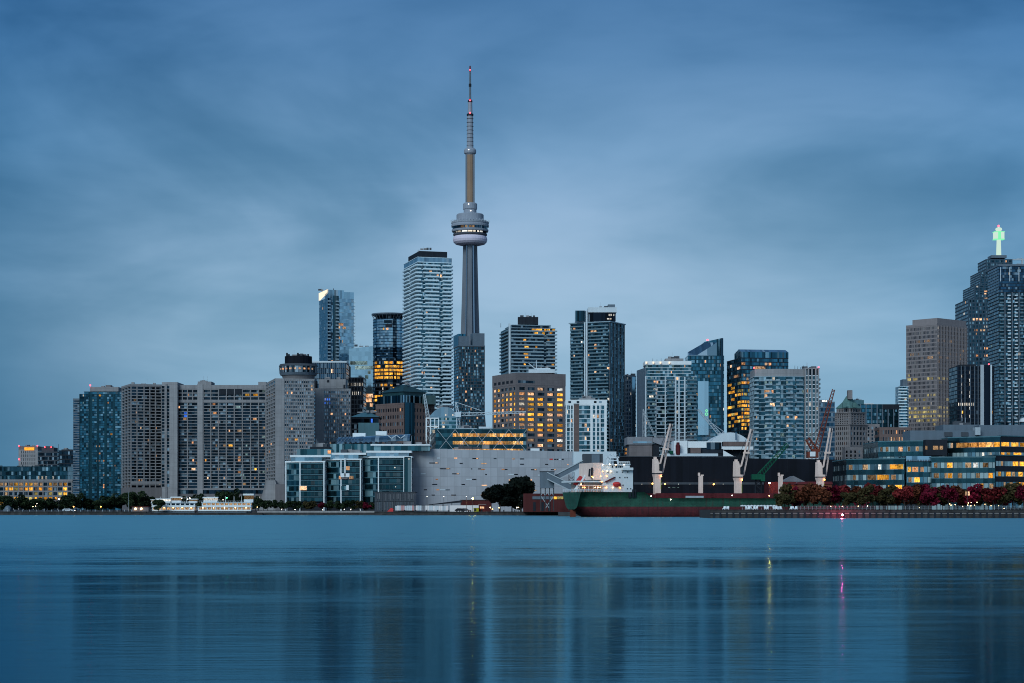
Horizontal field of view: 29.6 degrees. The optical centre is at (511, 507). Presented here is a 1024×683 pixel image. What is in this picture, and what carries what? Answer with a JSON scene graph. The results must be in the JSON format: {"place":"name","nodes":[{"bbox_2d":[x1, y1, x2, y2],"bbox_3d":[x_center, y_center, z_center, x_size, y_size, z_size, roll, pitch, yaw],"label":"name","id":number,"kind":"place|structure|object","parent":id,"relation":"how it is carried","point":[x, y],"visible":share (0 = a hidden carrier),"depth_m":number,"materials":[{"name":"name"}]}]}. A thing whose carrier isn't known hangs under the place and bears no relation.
{"place":"outdoors","nodes":[
{"label":"outdoors","id":0,"kind":"place"},
{"bbox_2d":[18,445,41,465],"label":"hotel","id":1,"kind":"structure","parent":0,"point":[28,454],"depth_m":2299.94,"materials":[{"name":"beige concrete"}]},
{"bbox_2d":[38,446,58,465],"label":"office building","id":2,"kind":"structure","parent":0,"point":[48,455],"depth_m":2250.30,"materials":[{"name":"grey glass"}]},
{"bbox_2d":[58,444,72,466],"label":"office building","id":3,"kind":"structure","parent":0,"point":[65,455],"depth_m":2200.30,"materials":[{"name":"blue glass"}]},
{"bbox_2d":[73,385,121,509],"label":"condo tower","id":4,"kind":"structure","parent":0,"point":[97,442],"depth_m":1480.25,"materials":[{"name":"teal glass"}]},
{"bbox_2d":[121,382,161,509],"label":"concrete tower","id":5,"kind":"structure","parent":0,"point":[141,436],"depth_m":1365.53,"materials":[{"name":"grey concrete"}]},
{"bbox_2d":[162,376,266,509],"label":"concrete tower","id":6,"kind":"structure","parent":0,"point":[213,438],"depth_m":1345.00,"materials":[{"name":"grey concrete"}]},
{"bbox_2d":[259,353,317,509],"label":"hotel tower","id":7,"kind":"structure","parent":0,"point":[289,412],"depth_m":1263.96,"materials":[{"name":"grey concrete"}]},
{"bbox_2d":[0,510,578,515],"bbox_3d":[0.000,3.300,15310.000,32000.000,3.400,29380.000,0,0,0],"label":"ground","id":8,"kind":"structure","parent":0,"point":[558,513],"depth_m":865.00,"materials":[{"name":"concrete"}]},
{"bbox_2d":[0,495,13,509],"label":"shade tree","id":9,"kind":"object","parent":8,"relation":"on","point":[5,501],"visible":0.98,"depth_m":836.42,"materials":[{"name":"green plant"}]},
{"bbox_2d":[16,494,30,509],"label":"shade tree","id":10,"kind":"object","parent":8,"relation":"on","point":[23,503],"visible":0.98,"depth_m":844.51,"materials":[{"name":"green plant"}]},
{"bbox_2d":[0,462,72,509],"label":"apartment block","id":11,"kind":"structure","parent":8,"relation":"on","point":[29,482],"depth_m":1500.50,"materials":[{"name":"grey glass"}]},
{"bbox_2d":[29,499,44,509],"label":"shade tree","id":12,"kind":"object","parent":8,"relation":"on","point":[34,502],"visible":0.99,"depth_m":836.17,"materials":[{"name":"green plant"}]},
{"bbox_2d":[38,498,53,510],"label":"shade tree","id":13,"kind":"object","parent":8,"relation":"on","point":[49,502],"visible":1,"depth_m":841.63,"materials":[{"name":"green plant"}]},
{"bbox_2d":[60,495,77,508],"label":"shade tree","id":14,"kind":"object","parent":8,"relation":"on","point":[69,501],"visible":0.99,"depth_m":835.93,"materials":[{"name":"green plant"}]},
{"bbox_2d":[0,511,146,514],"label":"quay wall","id":15,"kind":"structure","parent":8,"relation":"on","point":[65,512],"depth_m":823.60,"materials":[{"name":"concrete"}]},
{"bbox_2d":[68,493,84,510],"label":"shade tree","id":16,"kind":"object","parent":8,"relation":"on","point":[79,502],"visible":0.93,"depth_m":840.43,"materials":[{"name":"green plant"}]},
{"bbox_2d":[92,500,104,509],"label":"shade tree","id":17,"kind":"object","parent":8,"relation":"on","point":[97,503],"visible":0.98,"depth_m":836.36,"materials":[{"name":"green plant"}]},
{"bbox_2d":[99,495,116,510],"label":"shade tree","id":18,"kind":"object","parent":8,"relation":"on","point":[109,501],"visible":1,"depth_m":841.83,"materials":[{"name":"green plant"}]},
{"bbox_2d":[121,492,139,510],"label":"shade tree","id":19,"kind":"object","parent":8,"relation":"on","point":[130,499],"visible":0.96,"depth_m":835.76,"materials":[{"name":"green plant"}]},
{"bbox_2d":[129,491,148,505],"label":"shade tree","id":20,"kind":"object","parent":8,"relation":"on","point":[140,501],"visible":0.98,"depth_m":840.03,"materials":[{"name":"green plant"}]},
{"bbox_2d":[131,506,150,511],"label":"lamp hut","id":21,"kind":"object","parent":8,"relation":"on","point":[142,508],"visible":0.98,"depth_m":830.00,"materials":[{"name":"grey concrete"}]},
{"bbox_2d":[152,499,165,511],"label":"shade tree","id":22,"kind":"object","parent":8,"relation":"on","point":[159,503],"visible":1,"depth_m":836.68,"materials":[{"name":"green plant"}]},
{"bbox_2d":[221,491,234,501],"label":"shade tree","id":23,"kind":"object","parent":8,"relation":"on","point":[229,496],"visible":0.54,"depth_m":876.72,"materials":[{"name":"green plant"}]},
{"bbox_2d":[257,511,374,514],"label":"quay wall","id":24,"kind":"structure","parent":8,"relation":"on","point":[318,512],"depth_m":823.48,"materials":[{"name":"concrete"}]},
{"bbox_2d":[318,288,354,362],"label":"condo tower","id":25,"kind":"structure","parent":8,"relation":"on","point":[336,325],"depth_m":1885.83,"materials":[{"name":"blue glass"}]},
{"bbox_2d":[361,436,431,510],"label":"college building","id":26,"kind":"structure","parent":8,"relation":"on","point":[387,466],"depth_m":850.80,"materials":[{"name":"blue glass"}]},
{"bbox_2d":[395,505,447,509],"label":"hoarding","id":27,"kind":"object","parent":8,"relation":"on","point":[417,507],"visible":0.94,"depth_m":812.00,"materials":[{"name":"white fabric"}]},
{"bbox_2d":[402,248,452,409],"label":"condo tower","id":28,"kind":"structure","parent":8,"relation":"on","point":[427,322],"depth_m":1695.50,"materials":[{"name":"white glass"}]},
{"bbox_2d":[426,404,457,442],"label":"office building","id":29,"kind":"structure","parent":8,"relation":"on","point":[443,417],"depth_m":1090.00,"materials":[{"name":"blue glass"}]},
{"bbox_2d":[450,505,478,511],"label":"service hut","id":30,"kind":"object","parent":8,"relation":"on","point":[454,507],"visible":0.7,"depth_m":828.00,"materials":[{"name":"white metal"}]},
{"bbox_2d":[374,512,556,514],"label":"quay wall","id":31,"kind":"structure","parent":8,"relation":"on","point":[465,513],"depth_m":788.60,"materials":[{"name":"concrete"}]},
{"bbox_2d":[450,66,489,426],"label":"communications tower","id":32,"kind":"structure","parent":8,"relation":"on","point":[470,226],"depth_m":2393.46,"materials":[{"name":"concrete"}]},
{"bbox_2d":[461,500,491,511],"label":"brick kiosk","id":33,"kind":"object","parent":8,"relation":"on","point":[486,502],"visible":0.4,"depth_m":838.00,"materials":[{"name":"brown brick"}]},
{"bbox_2d":[430,425,526,450],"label":"office building","id":34,"kind":"structure","parent":8,"relation":"on","point":[498,439],"depth_m":1001.96,"materials":[{"name":"yellow glass"}]},
{"bbox_2d":[454,402,525,427],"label":"tower crane","id":35,"kind":"object","parent":8,"relation":"on","point":[457,414],"visible":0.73,"depth_m":1039.33,"materials":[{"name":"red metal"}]},
{"bbox_2d":[481,483,516,511],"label":"round tree","id":36,"kind":"object","parent":8,"relation":"on","point":[500,494],"visible":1,"depth_m":803.16,"materials":[{"name":"green plant"}]},
{"bbox_2d":[498,492,522,511],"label":"round tree","id":37,"kind":"object","parent":8,"relation":"on","point":[517,504],"visible":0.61,"depth_m":808.82,"materials":[{"name":"green plant"}]},
{"bbox_2d":[508,475,535,511],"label":"round tree","id":38,"kind":"object","parent":8,"relation":"on","point":[525,484],"visible":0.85,"depth_m":807.08,"materials":[{"name":"green plant"}]},
{"bbox_2d":[499,315,556,374],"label":"condo tower","id":39,"kind":"structure","parent":8,"relation":"on","point":[526,340],"depth_m":1583.87,"materials":[{"name":"grey glass"}]},
{"bbox_2d":[523,494,569,511],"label":"red warehouse","id":40,"kind":"structure","parent":8,"relation":"on","point":[531,502],"depth_m":765.00,"materials":[{"name":"brick"}]},
{"bbox_2d":[540,454,602,510],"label":"conveyor","id":41,"kind":"object","parent":8,"relation":"on","point":[548,479],"visible":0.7,"depth_m":735.44,"materials":[{"name":"grey metal"}]},
{"bbox_2d":[572,452,615,480],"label":"white hall","id":42,"kind":"structure","parent":8,"relation":"on","point":[576,457],"depth_m":790.00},
{"bbox_2d":[569,304,625,455],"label":"condo tower","id":43,"kind":"structure","parent":8,"relation":"on","point":[597,353],"depth_m":1568.39,"materials":[{"name":"blue glass"}]},
{"bbox_2d":[637,356,696,455],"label":"condo tower","id":44,"kind":"structure","parent":8,"relation":"on","point":[666,392],"depth_m":1353.08,"materials":[{"name":"grey glass"}]},
{"bbox_2d":[708,432,752,457],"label":"arched roof hall","id":45,"kind":"structure","parent":8,"relation":"on","point":[733,443],"depth_m":880.00,"materials":[{"name":"white paint"}]},
{"bbox_2d":[751,443,788,492],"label":"harbour crane","id":46,"kind":"object","parent":8,"relation":"on","point":[758,476],"visible":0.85,"depth_m":733.99,"materials":[{"name":"green paint"}]},
{"bbox_2d":[749,362,820,458],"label":"condo tower","id":47,"kind":"structure","parent":8,"relation":"on","point":[784,406],"depth_m":1188.19,"materials":[{"name":"blue glass"}]},
{"bbox_2d":[805,389,834,457],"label":"harbour crane","id":48,"kind":"object","parent":8,"relation":"on","point":[813,453],"visible":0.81,"depth_m":859.07,"materials":[{"name":"orange paint"}]},
{"bbox_2d":[895,379,908,426],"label":"condo tower","id":49,"kind":"structure","parent":8,"relation":"on","point":[901,394],"depth_m":1840.30,"materials":[{"name":"white glass"}]},
{"bbox_2d":[832,418,1023,509],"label":"waterfront office","id":50,"kind":"structure","parent":8,"relation":"on","point":[965,456],"depth_m":695.73,"materials":[{"name":"teal glass"}]},
{"bbox_2d":[987,264,1023,424],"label":"condo tower","id":51,"kind":"structure","parent":8,"relation":"on","point":[1005,321],"depth_m":1690.40,"materials":[{"name":"blue glass"}]},
{"bbox_2d":[285,443,333,510],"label":"college building","id":52,"kind":"structure","parent":0,"point":[305,475],"depth_m":850.71,"materials":[{"name":"blue glass"}]},
{"bbox_2d":[312,361,349,388],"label":"office building","id":53,"kind":"structure","parent":0,"point":[333,369],"depth_m":1650.12,"materials":[{"name":"blue glass"}]},
{"bbox_2d":[314,373,350,458],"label":"hotel tower","id":54,"kind":"structure","parent":0,"point":[332,410],"depth_m":1312.88,"materials":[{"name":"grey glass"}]},
{"bbox_2d":[324,449,366,510],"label":"college building","id":55,"kind":"structure","parent":0,"point":[343,473],"depth_m":850.64,"materials":[{"name":"blue glass"}]},
{"bbox_2d":[349,366,365,443],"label":"office tower","id":56,"kind":"structure","parent":0,"point":[357,386],"depth_m":1750.10,"materials":[{"name":"black glass"}]},
{"bbox_2d":[349,344,372,413],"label":"office building","id":57,"kind":"structure","parent":0,"point":[361,361],"depth_m":1830.05,"materials":[{"name":"glass"}]},
{"bbox_2d":[351,408,381,443],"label":"office building","id":58,"kind":"structure","parent":0,"point":[367,423],"depth_m":1400.20,"materials":[{"name":"grey glass"}]},
{"bbox_2d":[330,431,412,456],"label":"arena building","id":59,"kind":"structure","parent":0,"point":[356,438],"depth_m":960.47,"materials":[{"name":"grey glass"}]},
{"bbox_2d":[372,312,403,414],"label":"office tower","id":60,"kind":"structure","parent":0,"point":[388,357],"depth_m":1779.34,"materials":[{"name":"blue glass"}]},
{"bbox_2d":[373,492,416,511],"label":"entrance pavilion","id":61,"kind":"structure","parent":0,"point":[385,501],"depth_m":814.65,"materials":[{"name":"grey metal"}]},
{"bbox_2d":[375,382,435,443],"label":"office building","id":62,"kind":"structure","parent":0,"point":[400,409],"depth_m":1511.32,"materials":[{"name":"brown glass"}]},
{"bbox_2d":[453,333,484,428],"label":"condo tower","id":63,"kind":"structure","parent":0,"point":[469,375],"depth_m":2083.59,"materials":[{"name":"blue glass"}]},
{"bbox_2d":[411,443,572,510],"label":"blank walled building","id":64,"kind":"structure","parent":0,"point":[460,472],"depth_m":864.89,"materials":[{"name":"grey concrete"}]},
{"bbox_2d":[0,515,1023,682],"bbox_3d":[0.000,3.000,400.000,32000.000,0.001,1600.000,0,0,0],"label":"water","id":65,"kind":"structure","parent":0,"point":[324,599],"depth_m":63.41,"materials":[{"name":"blue liquid"}]},
{"bbox_2d":[150,497,198,512],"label":"ferry","id":66,"kind":"object","parent":65,"relation":"on","point":[176,505],"visible":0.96,"depth_m":843.10,"materials":[{"name":"white metal"}]},
{"bbox_2d":[131,513,262,514],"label":"dock pier","id":67,"kind":"structure","parent":65,"relation":"in","point":[196,513],"depth_m":820.00,"materials":[{"name":"concrete"}]},
{"bbox_2d":[198,494,254,512],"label":"ferry","id":68,"kind":"object","parent":65,"relation":"on","point":[211,505],"visible":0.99,"depth_m":842.99,"materials":[{"name":"white metal"}]},
{"bbox_2d":[561,424,875,516],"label":"cargo ship","id":69,"kind":"object","parent":65,"relation":"on","point":[601,490],"visible":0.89,"depth_m":651.15,"materials":[{"name":"green paint"}]},
{"bbox_2d":[710,510,1023,517],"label":"promenade wall","id":70,"kind":"structure","parent":65,"relation":"in","point":[867,513],"depth_m":566.00,"materials":[{"name":"concrete"}]},
{"bbox_2d":[0,0,1023,465],"label":"sky","id":71,"kind":"structure","parent":0,"point":[182,182],"materials":[{"name":"blue"}]},
{"bbox_2d":[492,360,565,450],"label":"office building","id":72,"kind":"structure","parent":0,"point":[537,394],"depth_m":1249.78,"materials":[{"name":"beige concrete"}]},
{"bbox_2d":[574,404,578,451],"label":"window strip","id":73,"kind":"object","parent":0,"point":[576,427],"visible":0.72,"depth_m":998.64,"materials":[{"name":"grey glass"}]},
{"bbox_2d":[564,396,606,451],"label":"condo tower","id":74,"kind":"structure","parent":0,"point":[592,424],"depth_m":1150.00,"materials":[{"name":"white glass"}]},
{"bbox_2d":[625,374,635,455],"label":"condo tower","id":75,"kind":"structure","parent":0,"point":[630,405],"depth_m":1652.36,"materials":[{"name":"blue glass"}]},
{"bbox_2d":[624,437,673,455],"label":"plant building","id":76,"kind":"structure","parent":0,"point":[640,446],"depth_m":850.00,"materials":[{"name":"grey metal"}]},
{"bbox_2d":[664,441,732,457],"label":"plant building","id":77,"kind":"structure","parent":0,"point":[695,448],"depth_m":835.20,"materials":[{"name":"white paint"}]},
{"bbox_2d":[706,442,720,448],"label":"dark window","id":78,"kind":"structure","parent":77,"relation":"in","point":[709,445],"depth_m":835.26,"materials":[{"name":"blue glass"}]},
{"bbox_2d":[685,338,723,440],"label":"office tower","id":79,"kind":"structure","parent":0,"point":[706,358],"depth_m":1790.10,"materials":[{"name":"teal glass"}]},
{"bbox_2d":[700,510,709,517],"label":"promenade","id":80,"kind":"structure","parent":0,"point":[704,513],"depth_m":583.07,"materials":[{"name":"concrete"}]},
{"bbox_2d":[773,494,790,506],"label":"maple tree","id":81,"kind":"object","parent":80,"relation":"on","point":[781,499],"visible":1,"depth_m":586.68,"materials":[{"name":"green plant"}]},
{"bbox_2d":[779,485,796,509],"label":"maple tree","id":82,"kind":"object","parent":80,"relation":"on","point":[786,489],"visible":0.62,"depth_m":594.83,"materials":[{"name":"green plant"}]},
{"bbox_2d":[793,486,813,509],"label":"maple tree","id":83,"kind":"object","parent":80,"relation":"on","point":[804,494],"visible":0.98,"depth_m":590.72,"materials":[{"name":"brown plant"}]},
{"bbox_2d":[810,487,831,509],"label":"maple tree","id":84,"kind":"object","parent":80,"relation":"on","point":[822,494],"visible":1,"depth_m":586.76,"materials":[{"name":"brown plant"}]},
{"bbox_2d":[822,485,840,509],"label":"maple tree","id":85,"kind":"object","parent":80,"relation":"on","point":[835,497],"visible":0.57,"depth_m":594.61,"materials":[{"name":"red plant"}]},
{"bbox_2d":[840,492,857,509],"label":"maple tree","id":86,"kind":"object","parent":80,"relation":"on","point":[850,497],"visible":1,"depth_m":590.79,"materials":[{"name":"green plant"}]},
{"bbox_2d":[856,484,874,509],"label":"maple tree","id":87,"kind":"object","parent":80,"relation":"on","point":[863,492],"visible":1,"depth_m":587.48,"materials":[{"name":"green plant"}]},
{"bbox_2d":[863,482,883,509],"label":"maple tree","id":88,"kind":"object","parent":80,"relation":"on","point":[877,489],"visible":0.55,"depth_m":594.47,"materials":[{"name":"red plant"}]},
{"bbox_2d":[876,484,896,509],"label":"maple tree","id":89,"kind":"object","parent":80,"relation":"on","point":[885,497],"visible":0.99,"depth_m":591.40,"materials":[{"name":"green plant"}]},
{"bbox_2d":[892,486,913,509],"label":"maple tree","id":90,"kind":"object","parent":80,"relation":"on","point":[905,494],"visible":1,"depth_m":586.39,"materials":[{"name":"red plant"}]},
{"bbox_2d":[902,484,920,509],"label":"maple tree","id":91,"kind":"object","parent":80,"relation":"on","point":[916,492],"visible":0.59,"depth_m":595.54,"materials":[{"name":"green plant"}]},
{"bbox_2d":[920,486,939,509],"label":"maple tree","id":92,"kind":"object","parent":80,"relation":"on","point":[931,498],"visible":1,"depth_m":590.99,"materials":[{"name":"red plant"}]},
{"bbox_2d":[940,484,958,509],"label":"maple tree","id":93,"kind":"object","parent":80,"relation":"on","point":[949,494],"visible":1,"depth_m":587.04,"materials":[{"name":"red plant"}]},
{"bbox_2d":[947,485,964,509],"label":"maple tree","id":94,"kind":"object","parent":80,"relation":"on","point":[960,491],"visible":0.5,"depth_m":594.83,"materials":[{"name":"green plant"}]},
{"bbox_2d":[962,483,982,506],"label":"maple tree","id":95,"kind":"object","parent":80,"relation":"on","point":[974,497],"visible":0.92,"depth_m":590.21,"materials":[{"name":"red plant"}]},
{"bbox_2d":[980,487,1007,509],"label":"maple tree","id":96,"kind":"object","parent":80,"relation":"on","point":[993,494],"visible":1,"depth_m":586.82,"materials":[{"name":"red plant"}]},
{"bbox_2d":[997,485,1010,505],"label":"maple tree","id":97,"kind":"object","parent":80,"relation":"on","point":[1005,498],"visible":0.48,"depth_m":594.65,"materials":[{"name":"green plant"}]},
{"bbox_2d":[1006,482,1022,509],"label":"maple tree","id":98,"kind":"object","parent":80,"relation":"on","point":[1012,495],"visible":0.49,"depth_m":602.42,"materials":[{"name":"green plant"}]},
{"bbox_2d":[1014,485,1023,509],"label":"maple tree","id":99,"kind":"object","parent":80,"relation":"on","point":[1019,495],"visible":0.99,"depth_m":591.80,"materials":[{"name":"red plant"}]},
{"bbox_2d":[614,456,834,492],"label":"storage shed","id":100,"kind":"structure","parent":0,"point":[680,474],"depth_m":765.00,"materials":[{"name":"black metal"}]},
{"bbox_2d":[727,349,787,437],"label":"office tower","id":101,"kind":"structure","parent":0,"point":[742,364],"depth_m":1745.69,"materials":[{"name":"teal glass"}]},
{"bbox_2d":[764,482,795,492],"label":"red shed","id":102,"kind":"structure","parent":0,"point":[773,487],"depth_m":722.00,"materials":[{"name":"paint"}]},
{"bbox_2d":[791,482,832,490],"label":"orange shed","id":103,"kind":"structure","parent":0,"point":[799,485],"depth_m":700.00,"materials":[{"name":"paint"}]},
{"bbox_2d":[819,400,834,459],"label":"office building","id":104,"kind":"structure","parent":0,"point":[831,416],"depth_m":1500.10,"materials":[{"name":"blue glass"}]},
{"bbox_2d":[835,390,879,459],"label":"chateau hotel","id":105,"kind":"structure","parent":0,"point":[854,432],"depth_m":1598.42,"materials":[{"name":"grey stone"}]},
{"bbox_2d":[854,399,898,426],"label":"office building","id":106,"kind":"structure","parent":0,"point":[884,415],"depth_m":1780.20,"materials":[{"name":"teal glass"}]},
{"bbox_2d":[874,427,910,440],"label":"brick building","id":107,"kind":"structure","parent":0,"point":[888,433],"depth_m":1449.95,"materials":[{"name":"brown brick"}]},
{"bbox_2d":[906,318,966,429],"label":"bank tower","id":108,"kind":"structure","parent":0,"point":[936,349],"depth_m":1912.01,"materials":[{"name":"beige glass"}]},
{"bbox_2d":[949,364,994,424],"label":"office tower","id":109,"kind":"structure","parent":0,"point":[971,394],"depth_m":1610.12,"materials":[{"name":"black glass"}]},
{"bbox_2d":[955,225,1012,365],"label":"bank tower","id":110,"kind":"structure","parent":0,"point":[971,309],"depth_m":2013.88,"materials":[{"name":"blue glass"}]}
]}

